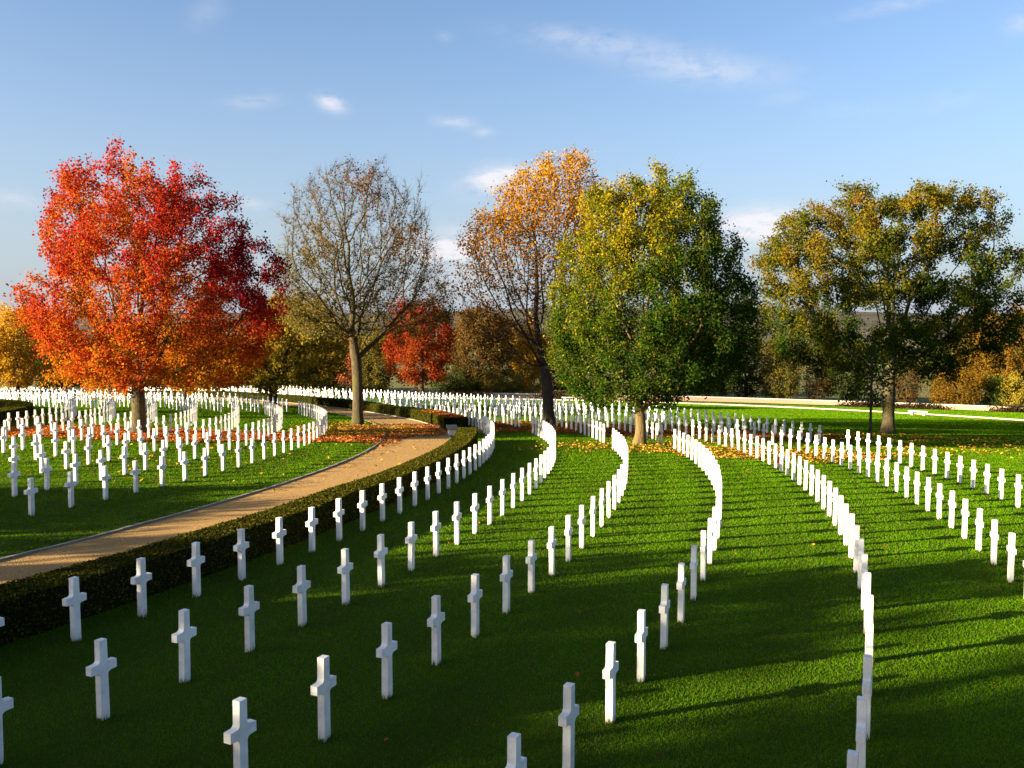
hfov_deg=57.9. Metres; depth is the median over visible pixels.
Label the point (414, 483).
grave cross
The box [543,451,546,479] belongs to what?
grave cross
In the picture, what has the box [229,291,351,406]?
lime tree
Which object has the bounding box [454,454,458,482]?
grave cross
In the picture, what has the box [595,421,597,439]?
grave cross
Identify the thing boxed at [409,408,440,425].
clipped hedge
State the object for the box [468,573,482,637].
grave cross
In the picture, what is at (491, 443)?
grave cross
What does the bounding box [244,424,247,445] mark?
grave cross
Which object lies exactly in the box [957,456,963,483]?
grave cross
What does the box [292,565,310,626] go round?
grave cross
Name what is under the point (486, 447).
grave cross
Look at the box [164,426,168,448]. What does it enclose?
grave cross
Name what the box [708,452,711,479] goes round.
grave cross
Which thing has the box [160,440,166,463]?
grave cross
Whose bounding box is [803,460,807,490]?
grave cross
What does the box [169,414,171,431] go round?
grave cross
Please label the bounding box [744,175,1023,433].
oak tree
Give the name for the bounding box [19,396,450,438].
kerb
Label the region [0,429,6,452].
grave cross
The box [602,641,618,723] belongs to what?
grave cross
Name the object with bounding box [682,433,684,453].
grave cross
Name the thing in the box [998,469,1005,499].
grave cross
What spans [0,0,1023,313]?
sky
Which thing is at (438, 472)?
grave cross
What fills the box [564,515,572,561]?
grave cross
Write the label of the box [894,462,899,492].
grave cross
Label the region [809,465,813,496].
grave cross
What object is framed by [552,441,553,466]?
grave cross
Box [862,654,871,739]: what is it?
grave cross
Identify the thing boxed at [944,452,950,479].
grave cross
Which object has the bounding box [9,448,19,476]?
grave cross
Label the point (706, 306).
hornbeam tree
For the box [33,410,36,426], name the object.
grave cross
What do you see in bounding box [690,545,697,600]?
grave cross
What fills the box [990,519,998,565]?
grave cross
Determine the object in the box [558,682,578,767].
grave cross
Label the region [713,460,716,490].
grave cross
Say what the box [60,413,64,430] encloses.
grave cross
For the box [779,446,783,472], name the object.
grave cross
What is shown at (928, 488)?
grave cross
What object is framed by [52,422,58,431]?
grave cross
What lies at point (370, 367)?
dark shrub
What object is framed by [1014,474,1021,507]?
grave cross
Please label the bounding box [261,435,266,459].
grave cross
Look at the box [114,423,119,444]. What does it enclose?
grave cross
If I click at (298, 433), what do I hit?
grave cross
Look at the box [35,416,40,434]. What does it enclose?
grave cross
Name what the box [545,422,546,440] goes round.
grave cross
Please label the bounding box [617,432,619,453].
grave cross
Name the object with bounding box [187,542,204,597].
grave cross
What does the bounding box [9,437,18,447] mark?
grave cross
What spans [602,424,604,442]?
grave cross
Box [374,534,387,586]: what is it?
grave cross
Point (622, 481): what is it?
grave cross
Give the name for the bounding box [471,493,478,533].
grave cross
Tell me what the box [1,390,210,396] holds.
clipped hedge
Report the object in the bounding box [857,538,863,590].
grave cross
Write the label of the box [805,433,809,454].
grave cross
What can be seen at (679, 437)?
grave cross
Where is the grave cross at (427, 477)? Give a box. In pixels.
[424,466,430,500]
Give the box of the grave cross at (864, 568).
[861,553,867,609]
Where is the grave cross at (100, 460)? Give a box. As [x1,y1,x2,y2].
[96,450,105,476]
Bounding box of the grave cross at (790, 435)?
[788,429,792,448]
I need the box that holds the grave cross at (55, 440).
[51,432,58,456]
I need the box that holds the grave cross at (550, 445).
[549,444,551,470]
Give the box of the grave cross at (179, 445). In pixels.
[177,437,182,462]
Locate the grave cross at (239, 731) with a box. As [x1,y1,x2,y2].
[224,697,255,767]
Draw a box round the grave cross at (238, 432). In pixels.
[236,426,240,440]
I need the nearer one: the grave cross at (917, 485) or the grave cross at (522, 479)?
the grave cross at (522, 479)
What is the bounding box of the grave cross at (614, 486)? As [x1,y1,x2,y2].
[612,475,616,510]
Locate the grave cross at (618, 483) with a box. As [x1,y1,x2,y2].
[617,469,620,502]
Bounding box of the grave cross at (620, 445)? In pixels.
[620,434,621,456]
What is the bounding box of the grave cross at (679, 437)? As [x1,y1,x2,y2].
[677,431,680,451]
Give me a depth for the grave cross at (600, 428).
50.07 m
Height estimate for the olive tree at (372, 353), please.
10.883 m
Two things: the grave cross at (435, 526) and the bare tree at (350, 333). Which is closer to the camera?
the grave cross at (435, 526)
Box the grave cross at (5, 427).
[2,420,8,441]
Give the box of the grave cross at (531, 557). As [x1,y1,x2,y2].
[526,539,536,592]
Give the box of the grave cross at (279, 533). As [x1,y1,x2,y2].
[272,517,285,565]
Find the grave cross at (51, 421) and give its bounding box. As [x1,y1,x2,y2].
[49,415,53,434]
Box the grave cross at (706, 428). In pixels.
[704,422,707,440]
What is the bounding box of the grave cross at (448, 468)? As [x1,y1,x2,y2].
[445,458,450,487]
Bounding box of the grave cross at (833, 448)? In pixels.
[831,440,835,462]
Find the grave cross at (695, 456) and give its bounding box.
[694,440,697,463]
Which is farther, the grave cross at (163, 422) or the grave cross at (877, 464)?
the grave cross at (163, 422)
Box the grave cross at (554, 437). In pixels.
[553,436,555,459]
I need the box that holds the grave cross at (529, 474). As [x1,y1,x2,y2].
[527,463,531,495]
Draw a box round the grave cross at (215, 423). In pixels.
[214,417,217,433]
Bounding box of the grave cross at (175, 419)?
[174,413,177,429]
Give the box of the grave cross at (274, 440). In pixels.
[272,433,276,455]
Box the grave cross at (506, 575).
[500,555,512,613]
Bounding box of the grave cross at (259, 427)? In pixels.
[257,421,260,440]
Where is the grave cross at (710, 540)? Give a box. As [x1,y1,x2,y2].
[707,518,712,564]
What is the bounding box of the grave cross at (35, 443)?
[31,434,39,460]
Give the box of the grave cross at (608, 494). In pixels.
[606,481,610,517]
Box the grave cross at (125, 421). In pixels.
[123,412,126,429]
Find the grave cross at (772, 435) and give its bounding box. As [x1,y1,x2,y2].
[771,425,774,444]
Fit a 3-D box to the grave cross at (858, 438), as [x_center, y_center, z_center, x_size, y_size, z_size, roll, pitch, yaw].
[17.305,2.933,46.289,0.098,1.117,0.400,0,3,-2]
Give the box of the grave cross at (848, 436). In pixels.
[846,430,850,449]
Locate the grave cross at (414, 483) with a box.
[411,471,418,506]
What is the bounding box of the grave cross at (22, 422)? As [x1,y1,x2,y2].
[19,418,25,432]
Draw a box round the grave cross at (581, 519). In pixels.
[578,505,585,548]
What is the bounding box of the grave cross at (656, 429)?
[655,423,658,442]
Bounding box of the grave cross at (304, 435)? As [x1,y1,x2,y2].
[303,425,305,445]
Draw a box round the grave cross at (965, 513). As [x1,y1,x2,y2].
[961,499,968,538]
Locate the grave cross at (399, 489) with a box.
[395,477,403,513]
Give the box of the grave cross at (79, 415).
[78,411,81,425]
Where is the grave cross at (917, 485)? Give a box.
[914,472,919,504]
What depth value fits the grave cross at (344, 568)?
17.23 m
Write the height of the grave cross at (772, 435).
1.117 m
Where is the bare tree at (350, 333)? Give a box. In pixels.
[269,154,459,425]
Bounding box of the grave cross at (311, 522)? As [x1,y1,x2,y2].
[305,507,317,552]
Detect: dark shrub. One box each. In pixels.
[301,352,347,389]
[350,355,381,389]
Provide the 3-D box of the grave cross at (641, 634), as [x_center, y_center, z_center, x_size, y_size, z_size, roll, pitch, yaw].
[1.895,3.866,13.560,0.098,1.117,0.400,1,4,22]
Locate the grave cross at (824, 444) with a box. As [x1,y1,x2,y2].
[822,437,826,459]
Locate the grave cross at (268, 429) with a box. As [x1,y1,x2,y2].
[267,418,269,436]
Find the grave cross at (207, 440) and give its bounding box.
[205,432,210,455]
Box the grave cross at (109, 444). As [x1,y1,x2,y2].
[105,435,112,461]
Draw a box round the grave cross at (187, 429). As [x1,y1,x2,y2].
[185,423,189,444]
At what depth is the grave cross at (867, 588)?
15.86 m
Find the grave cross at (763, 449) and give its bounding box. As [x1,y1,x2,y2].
[761,438,764,462]
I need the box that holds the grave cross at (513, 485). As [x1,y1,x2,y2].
[510,473,515,508]
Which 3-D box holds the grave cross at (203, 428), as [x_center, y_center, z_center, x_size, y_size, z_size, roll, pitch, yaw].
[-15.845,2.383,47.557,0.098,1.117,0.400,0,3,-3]
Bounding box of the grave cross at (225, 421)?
[224,414,226,430]
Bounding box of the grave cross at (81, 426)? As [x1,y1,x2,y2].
[79,419,83,439]
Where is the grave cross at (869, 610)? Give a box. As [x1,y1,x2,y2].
[865,594,873,643]
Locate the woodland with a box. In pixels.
[3,327,1020,385]
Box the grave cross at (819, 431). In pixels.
[817,425,821,443]
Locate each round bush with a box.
[328,384,351,395]
[364,384,386,396]
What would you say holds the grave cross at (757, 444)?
on the lawn at (334, 639)
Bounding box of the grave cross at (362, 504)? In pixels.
[357,490,367,530]
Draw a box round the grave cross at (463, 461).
[461,450,465,479]
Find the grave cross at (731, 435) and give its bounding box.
[730,428,733,447]
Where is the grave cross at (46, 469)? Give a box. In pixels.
[41,458,51,490]
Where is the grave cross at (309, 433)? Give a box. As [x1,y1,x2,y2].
[308,423,310,443]
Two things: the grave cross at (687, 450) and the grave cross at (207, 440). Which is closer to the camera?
the grave cross at (207, 440)
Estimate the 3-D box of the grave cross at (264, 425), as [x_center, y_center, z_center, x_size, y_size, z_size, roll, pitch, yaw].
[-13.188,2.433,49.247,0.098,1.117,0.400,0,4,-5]
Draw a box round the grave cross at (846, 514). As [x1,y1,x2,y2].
[843,503,848,546]
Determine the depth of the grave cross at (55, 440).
38.21 m
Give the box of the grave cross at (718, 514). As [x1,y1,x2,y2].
[716,497,719,538]
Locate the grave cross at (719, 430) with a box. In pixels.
[717,425,720,444]
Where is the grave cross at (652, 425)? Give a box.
[651,422,653,440]
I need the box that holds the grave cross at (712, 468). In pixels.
[711,456,713,484]
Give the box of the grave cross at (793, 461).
[791,453,795,480]
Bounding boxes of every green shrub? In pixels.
[428,362,484,392]
[478,365,534,392]
[978,371,1007,405]
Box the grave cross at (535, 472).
[534,458,537,488]
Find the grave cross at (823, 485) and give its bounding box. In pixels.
[821,475,825,509]
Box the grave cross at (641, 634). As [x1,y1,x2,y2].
[635,609,647,682]
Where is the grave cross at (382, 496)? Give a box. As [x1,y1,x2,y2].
[378,483,386,521]
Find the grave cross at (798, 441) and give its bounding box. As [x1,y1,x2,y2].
[797,431,800,451]
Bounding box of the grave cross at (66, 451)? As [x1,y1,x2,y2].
[61,441,70,469]
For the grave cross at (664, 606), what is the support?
on the lawn at (334, 639)
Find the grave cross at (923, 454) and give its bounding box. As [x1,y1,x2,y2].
[920,446,925,470]
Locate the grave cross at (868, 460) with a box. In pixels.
[865,451,870,477]
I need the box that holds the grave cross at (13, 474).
[8,462,19,496]
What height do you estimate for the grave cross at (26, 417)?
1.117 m
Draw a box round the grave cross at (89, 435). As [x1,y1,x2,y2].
[86,427,92,445]
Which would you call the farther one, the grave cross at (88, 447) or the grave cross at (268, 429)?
the grave cross at (268, 429)
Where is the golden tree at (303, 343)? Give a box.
[282,294,333,388]
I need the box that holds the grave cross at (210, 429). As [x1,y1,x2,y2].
[208,418,211,436]
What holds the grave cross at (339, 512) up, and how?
on the lawn at (334, 639)
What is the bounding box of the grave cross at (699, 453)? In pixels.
[698,442,700,466]
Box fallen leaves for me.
[0,410,1023,757]
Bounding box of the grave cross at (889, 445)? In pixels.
[887,438,891,459]
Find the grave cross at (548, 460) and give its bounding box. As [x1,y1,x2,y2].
[547,447,549,474]
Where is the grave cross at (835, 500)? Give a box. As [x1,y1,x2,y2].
[833,488,837,525]
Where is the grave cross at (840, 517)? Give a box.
[838,495,843,535]
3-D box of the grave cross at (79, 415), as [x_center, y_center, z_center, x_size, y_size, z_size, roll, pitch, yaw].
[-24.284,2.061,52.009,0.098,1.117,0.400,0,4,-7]
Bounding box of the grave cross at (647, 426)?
[646,420,648,438]
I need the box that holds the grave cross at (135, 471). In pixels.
[130,460,140,492]
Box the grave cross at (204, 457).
[201,448,208,475]
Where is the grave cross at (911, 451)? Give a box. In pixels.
[909,443,913,467]
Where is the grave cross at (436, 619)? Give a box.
[427,595,444,665]
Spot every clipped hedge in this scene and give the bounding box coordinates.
[0,399,32,414]
[0,405,31,423]
[0,427,477,646]
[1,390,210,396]
[212,390,317,403]
[313,397,421,417]
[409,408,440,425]
[440,417,468,429]
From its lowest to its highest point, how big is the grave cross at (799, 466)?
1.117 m
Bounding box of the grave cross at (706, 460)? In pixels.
[705,448,708,474]
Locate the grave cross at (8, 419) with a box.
[6,413,11,430]
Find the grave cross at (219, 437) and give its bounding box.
[216,430,221,452]
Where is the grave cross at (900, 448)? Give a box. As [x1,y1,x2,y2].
[897,440,902,463]
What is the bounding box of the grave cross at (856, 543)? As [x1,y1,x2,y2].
[853,525,859,573]
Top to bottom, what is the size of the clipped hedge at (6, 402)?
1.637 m
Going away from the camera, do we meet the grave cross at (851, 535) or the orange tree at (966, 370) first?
the grave cross at (851, 535)
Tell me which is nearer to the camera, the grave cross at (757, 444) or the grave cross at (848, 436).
the grave cross at (757, 444)
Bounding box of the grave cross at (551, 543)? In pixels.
[547,526,555,575]
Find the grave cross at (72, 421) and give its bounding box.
[70,412,73,428]
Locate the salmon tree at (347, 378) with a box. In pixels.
[331,327,361,386]
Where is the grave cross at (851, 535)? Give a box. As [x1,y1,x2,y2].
[849,513,854,558]
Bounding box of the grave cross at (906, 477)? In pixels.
[903,467,909,497]
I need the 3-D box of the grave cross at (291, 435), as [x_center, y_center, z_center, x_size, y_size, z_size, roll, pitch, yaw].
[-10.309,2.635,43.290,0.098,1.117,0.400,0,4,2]
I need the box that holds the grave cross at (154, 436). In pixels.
[151,428,156,450]
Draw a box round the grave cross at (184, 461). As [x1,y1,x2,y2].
[180,452,188,480]
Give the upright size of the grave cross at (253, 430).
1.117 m
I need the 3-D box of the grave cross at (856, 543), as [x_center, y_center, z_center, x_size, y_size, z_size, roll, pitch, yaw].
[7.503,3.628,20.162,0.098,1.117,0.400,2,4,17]
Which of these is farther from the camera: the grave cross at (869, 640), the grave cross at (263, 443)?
the grave cross at (263, 443)
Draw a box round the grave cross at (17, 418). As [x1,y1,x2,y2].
[15,412,20,428]
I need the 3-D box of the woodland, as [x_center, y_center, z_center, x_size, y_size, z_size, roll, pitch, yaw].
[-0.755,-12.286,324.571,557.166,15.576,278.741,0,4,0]
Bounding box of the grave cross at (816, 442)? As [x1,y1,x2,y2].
[814,435,818,455]
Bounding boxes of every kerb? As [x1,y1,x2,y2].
[0,397,385,560]
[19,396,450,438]
[281,393,1023,420]
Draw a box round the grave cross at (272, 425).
[271,416,272,433]
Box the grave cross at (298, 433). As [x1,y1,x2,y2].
[296,426,300,447]
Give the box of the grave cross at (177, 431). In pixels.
[175,424,179,446]
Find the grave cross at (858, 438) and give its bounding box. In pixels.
[855,431,860,450]
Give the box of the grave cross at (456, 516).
[452,501,461,545]
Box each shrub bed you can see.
[434,389,504,397]
[523,391,584,399]
[830,400,901,407]
[895,402,957,409]
[984,404,1023,412]
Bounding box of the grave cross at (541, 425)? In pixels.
[540,419,542,437]
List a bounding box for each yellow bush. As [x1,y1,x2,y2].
[923,368,991,404]
[991,370,1023,405]
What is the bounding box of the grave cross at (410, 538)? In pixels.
[405,521,416,570]
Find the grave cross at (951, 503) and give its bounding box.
[948,490,955,528]
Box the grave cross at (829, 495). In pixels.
[827,481,831,516]
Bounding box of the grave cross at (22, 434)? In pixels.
[19,426,26,449]
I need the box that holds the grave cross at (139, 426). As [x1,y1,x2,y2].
[137,420,141,437]
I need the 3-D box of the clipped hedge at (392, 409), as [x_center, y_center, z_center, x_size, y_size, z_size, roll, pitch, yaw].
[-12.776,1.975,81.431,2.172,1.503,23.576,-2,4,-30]
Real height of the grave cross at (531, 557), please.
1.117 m
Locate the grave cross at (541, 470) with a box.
[539,454,542,483]
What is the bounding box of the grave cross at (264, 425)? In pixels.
[262,419,265,434]
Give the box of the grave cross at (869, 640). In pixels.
[865,621,872,696]
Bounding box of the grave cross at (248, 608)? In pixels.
[238,585,259,652]
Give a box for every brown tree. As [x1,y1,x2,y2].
[447,302,519,392]
[538,332,588,393]
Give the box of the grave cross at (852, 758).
[847,749,858,767]
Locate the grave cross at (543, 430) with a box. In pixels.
[543,421,544,439]
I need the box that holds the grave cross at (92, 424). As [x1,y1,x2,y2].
[90,418,94,438]
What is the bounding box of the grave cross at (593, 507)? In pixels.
[590,496,595,537]
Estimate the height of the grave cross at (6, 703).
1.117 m
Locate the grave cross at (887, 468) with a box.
[884,458,889,486]
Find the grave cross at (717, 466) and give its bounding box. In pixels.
[716,464,718,495]
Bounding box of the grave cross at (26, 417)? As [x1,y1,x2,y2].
[24,411,28,427]
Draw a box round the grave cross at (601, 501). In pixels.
[599,488,604,527]
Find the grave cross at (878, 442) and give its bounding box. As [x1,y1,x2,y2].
[876,436,880,456]
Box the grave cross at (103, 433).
[101,425,106,447]
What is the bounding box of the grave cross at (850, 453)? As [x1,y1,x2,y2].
[848,445,852,469]
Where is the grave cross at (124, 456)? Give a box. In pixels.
[120,446,128,474]
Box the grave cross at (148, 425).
[146,418,150,437]
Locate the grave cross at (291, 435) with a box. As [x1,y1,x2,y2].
[289,428,293,449]
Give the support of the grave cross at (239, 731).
on the lawn at (334, 639)
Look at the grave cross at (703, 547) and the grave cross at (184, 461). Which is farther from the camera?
the grave cross at (184, 461)
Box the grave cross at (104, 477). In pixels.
[99,466,110,500]
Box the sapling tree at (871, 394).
[835,336,914,443]
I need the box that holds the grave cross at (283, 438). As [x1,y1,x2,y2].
[281,430,285,453]
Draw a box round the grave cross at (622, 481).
[620,464,623,496]
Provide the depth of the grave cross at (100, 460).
32.22 m
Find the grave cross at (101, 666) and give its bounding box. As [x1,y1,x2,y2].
[86,638,116,720]
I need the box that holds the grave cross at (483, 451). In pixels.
[482,439,484,463]
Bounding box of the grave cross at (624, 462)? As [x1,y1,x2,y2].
[623,460,625,490]
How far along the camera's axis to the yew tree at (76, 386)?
126.74 m
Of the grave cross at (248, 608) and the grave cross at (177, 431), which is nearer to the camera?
the grave cross at (248, 608)
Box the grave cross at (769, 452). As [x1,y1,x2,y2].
[767,441,770,465]
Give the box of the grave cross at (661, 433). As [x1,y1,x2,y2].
[660,424,662,443]
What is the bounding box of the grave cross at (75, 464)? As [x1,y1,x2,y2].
[70,454,80,484]
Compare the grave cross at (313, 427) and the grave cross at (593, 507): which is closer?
the grave cross at (593, 507)
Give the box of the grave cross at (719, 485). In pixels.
[718,482,721,518]
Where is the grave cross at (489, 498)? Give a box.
[486,486,493,524]
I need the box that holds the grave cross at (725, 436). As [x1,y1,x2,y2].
[724,427,727,445]
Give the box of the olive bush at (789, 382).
[753,351,808,398]
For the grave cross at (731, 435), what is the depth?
46.62 m
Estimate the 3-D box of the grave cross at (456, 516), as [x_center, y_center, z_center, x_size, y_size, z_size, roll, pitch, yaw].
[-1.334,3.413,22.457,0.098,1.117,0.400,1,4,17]
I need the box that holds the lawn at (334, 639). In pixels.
[0,395,1023,767]
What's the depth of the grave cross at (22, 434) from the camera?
40.21 m
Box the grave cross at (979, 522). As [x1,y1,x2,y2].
[975,508,983,551]
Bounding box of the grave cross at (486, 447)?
[485,436,487,459]
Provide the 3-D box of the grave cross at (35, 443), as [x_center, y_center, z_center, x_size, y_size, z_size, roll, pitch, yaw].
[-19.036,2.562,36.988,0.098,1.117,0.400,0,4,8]
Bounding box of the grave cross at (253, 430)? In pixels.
[251,422,254,442]
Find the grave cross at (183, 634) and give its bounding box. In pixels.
[171,608,196,682]
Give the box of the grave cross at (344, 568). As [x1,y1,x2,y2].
[337,548,352,604]
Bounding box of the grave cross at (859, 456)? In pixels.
[857,448,861,473]
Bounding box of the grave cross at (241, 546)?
[233,528,248,580]
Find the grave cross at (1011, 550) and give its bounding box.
[1007,532,1016,582]
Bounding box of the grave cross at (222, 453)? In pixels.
[219,444,225,471]
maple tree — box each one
[3,134,297,434]
[151,319,248,404]
[377,293,460,396]
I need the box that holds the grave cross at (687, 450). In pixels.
[686,435,689,457]
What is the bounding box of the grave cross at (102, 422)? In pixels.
[100,416,104,431]
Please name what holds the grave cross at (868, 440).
on the lawn at (334, 639)
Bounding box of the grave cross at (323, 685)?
[311,655,335,742]
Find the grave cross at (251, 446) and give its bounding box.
[249,438,254,462]
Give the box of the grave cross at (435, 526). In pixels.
[431,511,440,556]
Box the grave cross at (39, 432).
[36,424,42,446]
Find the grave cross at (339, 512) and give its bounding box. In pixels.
[333,498,344,540]
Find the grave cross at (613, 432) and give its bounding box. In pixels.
[612,428,614,449]
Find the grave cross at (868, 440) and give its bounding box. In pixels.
[866,433,870,453]
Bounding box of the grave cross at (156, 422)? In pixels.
[155,417,158,434]
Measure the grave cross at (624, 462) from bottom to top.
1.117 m
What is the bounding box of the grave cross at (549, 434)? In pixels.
[549,425,550,443]
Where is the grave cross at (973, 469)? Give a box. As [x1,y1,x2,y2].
[970,460,976,488]
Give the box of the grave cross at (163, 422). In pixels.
[162,415,165,432]
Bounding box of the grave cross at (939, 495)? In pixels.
[936,483,942,519]
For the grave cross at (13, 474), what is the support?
on the lawn at (334, 639)
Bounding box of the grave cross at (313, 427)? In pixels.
[312,421,314,440]
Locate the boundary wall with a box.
[164,389,1022,410]
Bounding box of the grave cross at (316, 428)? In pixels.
[316,420,317,437]
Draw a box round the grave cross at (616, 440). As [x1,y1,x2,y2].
[615,430,616,451]
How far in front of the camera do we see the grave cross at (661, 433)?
48.95 m
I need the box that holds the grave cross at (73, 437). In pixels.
[70,429,76,452]
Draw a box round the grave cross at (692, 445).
[690,437,693,460]
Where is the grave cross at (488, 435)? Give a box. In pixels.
[487,434,489,457]
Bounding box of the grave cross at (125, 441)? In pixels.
[122,433,128,453]
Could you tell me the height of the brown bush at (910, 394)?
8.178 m
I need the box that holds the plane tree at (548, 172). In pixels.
[449,144,606,425]
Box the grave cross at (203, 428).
[202,419,205,438]
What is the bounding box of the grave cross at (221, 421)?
[220,415,222,432]
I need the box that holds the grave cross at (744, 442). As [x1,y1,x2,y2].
[743,432,746,452]
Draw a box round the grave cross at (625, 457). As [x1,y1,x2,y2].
[624,455,626,485]
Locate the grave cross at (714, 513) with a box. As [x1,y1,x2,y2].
[712,507,716,550]
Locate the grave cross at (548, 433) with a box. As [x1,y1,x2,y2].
[547,423,549,443]
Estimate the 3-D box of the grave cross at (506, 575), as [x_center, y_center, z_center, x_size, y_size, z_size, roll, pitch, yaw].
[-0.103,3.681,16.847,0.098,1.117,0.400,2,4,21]
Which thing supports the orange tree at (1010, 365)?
on the countryside
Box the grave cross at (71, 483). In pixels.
[64,471,76,507]
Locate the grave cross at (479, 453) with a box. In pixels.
[478,441,481,466]
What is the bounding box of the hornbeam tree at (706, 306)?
[539,155,775,444]
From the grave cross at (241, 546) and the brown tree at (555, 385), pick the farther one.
the brown tree at (555, 385)
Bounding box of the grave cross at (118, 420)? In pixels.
[116,414,120,428]
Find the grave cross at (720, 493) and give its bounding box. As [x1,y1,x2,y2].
[718,489,721,528]
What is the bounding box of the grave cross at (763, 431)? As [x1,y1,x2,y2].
[762,424,765,438]
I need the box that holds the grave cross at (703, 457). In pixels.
[702,445,704,470]
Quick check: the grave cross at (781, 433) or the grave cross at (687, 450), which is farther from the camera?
the grave cross at (781, 433)
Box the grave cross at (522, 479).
[519,468,524,500]
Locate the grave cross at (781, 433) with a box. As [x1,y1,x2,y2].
[779,427,783,445]
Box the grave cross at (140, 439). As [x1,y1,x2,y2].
[137,431,143,453]
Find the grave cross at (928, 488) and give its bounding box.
[925,477,931,510]
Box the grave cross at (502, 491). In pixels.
[499,479,505,516]
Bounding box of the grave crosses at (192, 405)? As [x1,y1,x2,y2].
[0,385,812,626]
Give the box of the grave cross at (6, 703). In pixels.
[0,676,13,763]
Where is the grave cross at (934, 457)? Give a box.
[932,449,937,473]
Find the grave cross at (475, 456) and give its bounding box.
[473,444,476,470]
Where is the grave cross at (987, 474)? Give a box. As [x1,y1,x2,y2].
[984,464,990,494]
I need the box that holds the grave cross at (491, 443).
[490,432,491,454]
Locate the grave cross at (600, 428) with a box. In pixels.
[599,422,601,441]
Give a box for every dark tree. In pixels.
[675,319,748,396]
[727,330,771,397]
[816,328,867,400]
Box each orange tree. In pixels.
[953,306,1006,388]
[965,303,1023,398]
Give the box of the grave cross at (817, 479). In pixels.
[815,470,819,501]
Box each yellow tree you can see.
[0,301,52,390]
[503,312,547,392]
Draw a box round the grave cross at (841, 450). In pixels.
[839,442,844,466]
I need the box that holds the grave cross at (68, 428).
[66,421,71,441]
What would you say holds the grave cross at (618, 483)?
on the lawn at (334, 639)
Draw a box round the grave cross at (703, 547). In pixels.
[700,530,706,580]
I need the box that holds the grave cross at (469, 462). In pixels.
[468,447,471,474]
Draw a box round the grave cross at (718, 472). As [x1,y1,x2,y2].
[717,470,720,496]
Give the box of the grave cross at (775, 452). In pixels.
[773,444,777,468]
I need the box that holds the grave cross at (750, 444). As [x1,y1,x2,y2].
[749,434,752,455]
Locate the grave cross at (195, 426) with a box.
[194,421,197,439]
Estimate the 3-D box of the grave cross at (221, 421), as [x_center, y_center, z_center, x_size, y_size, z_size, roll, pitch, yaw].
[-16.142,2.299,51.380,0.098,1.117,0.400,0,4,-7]
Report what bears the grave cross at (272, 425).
on the lawn at (334, 639)
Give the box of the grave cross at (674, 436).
[673,429,676,448]
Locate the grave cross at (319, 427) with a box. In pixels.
[319,419,320,435]
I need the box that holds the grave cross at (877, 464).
[875,454,879,482]
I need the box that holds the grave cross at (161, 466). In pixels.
[157,456,166,486]
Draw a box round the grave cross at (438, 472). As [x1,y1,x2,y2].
[435,462,441,493]
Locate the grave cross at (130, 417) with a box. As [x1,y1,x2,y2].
[129,411,131,426]
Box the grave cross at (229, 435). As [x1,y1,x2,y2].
[227,428,231,449]
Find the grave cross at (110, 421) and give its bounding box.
[109,415,112,432]
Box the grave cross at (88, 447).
[84,438,92,464]
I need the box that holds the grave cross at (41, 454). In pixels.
[36,445,46,472]
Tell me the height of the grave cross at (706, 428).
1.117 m
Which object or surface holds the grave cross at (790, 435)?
on the lawn at (334, 639)
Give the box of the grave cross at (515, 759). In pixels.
[505,732,526,767]
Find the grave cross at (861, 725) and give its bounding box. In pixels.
[856,696,866,767]
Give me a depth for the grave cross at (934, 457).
37.13 m
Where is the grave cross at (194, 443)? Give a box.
[192,434,197,458]
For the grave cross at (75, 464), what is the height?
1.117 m
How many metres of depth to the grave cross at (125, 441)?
38.56 m
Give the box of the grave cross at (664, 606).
[659,583,669,649]
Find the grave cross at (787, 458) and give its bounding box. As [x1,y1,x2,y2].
[785,449,789,475]
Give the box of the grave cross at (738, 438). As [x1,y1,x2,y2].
[736,430,739,449]
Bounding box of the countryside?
[0,307,1023,405]
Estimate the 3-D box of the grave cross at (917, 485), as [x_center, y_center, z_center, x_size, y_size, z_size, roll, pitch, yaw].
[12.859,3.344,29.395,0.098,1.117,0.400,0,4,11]
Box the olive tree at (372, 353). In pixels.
[349,320,399,390]
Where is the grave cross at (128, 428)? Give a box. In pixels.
[126,421,130,441]
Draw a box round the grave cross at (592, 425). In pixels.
[591,420,593,437]
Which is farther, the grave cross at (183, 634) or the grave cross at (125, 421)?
the grave cross at (125, 421)
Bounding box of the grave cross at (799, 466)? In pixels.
[797,456,801,484]
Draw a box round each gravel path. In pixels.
[0,397,448,583]
[293,394,1022,420]
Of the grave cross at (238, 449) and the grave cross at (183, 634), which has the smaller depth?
the grave cross at (183, 634)
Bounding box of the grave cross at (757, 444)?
[755,436,758,457]
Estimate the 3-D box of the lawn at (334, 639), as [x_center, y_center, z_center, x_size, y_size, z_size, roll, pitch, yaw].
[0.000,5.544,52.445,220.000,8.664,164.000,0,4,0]
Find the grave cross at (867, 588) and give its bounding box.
[864,572,870,633]
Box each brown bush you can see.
[799,353,836,399]
[895,354,925,402]
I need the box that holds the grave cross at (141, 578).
[131,557,151,617]
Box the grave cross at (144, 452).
[141,443,148,470]
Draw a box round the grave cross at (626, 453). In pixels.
[625,452,627,480]
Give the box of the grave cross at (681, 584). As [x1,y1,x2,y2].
[676,562,685,622]
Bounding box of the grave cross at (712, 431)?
[711,424,714,442]
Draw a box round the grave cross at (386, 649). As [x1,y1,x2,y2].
[376,622,396,699]
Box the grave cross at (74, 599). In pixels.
[62,576,86,641]
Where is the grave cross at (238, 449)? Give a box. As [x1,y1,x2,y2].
[235,441,241,467]
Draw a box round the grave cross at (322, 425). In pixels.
[321,417,322,434]
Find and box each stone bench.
[446,425,457,435]
[908,410,928,415]
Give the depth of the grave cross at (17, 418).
49.66 m
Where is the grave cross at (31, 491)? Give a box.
[24,478,37,516]

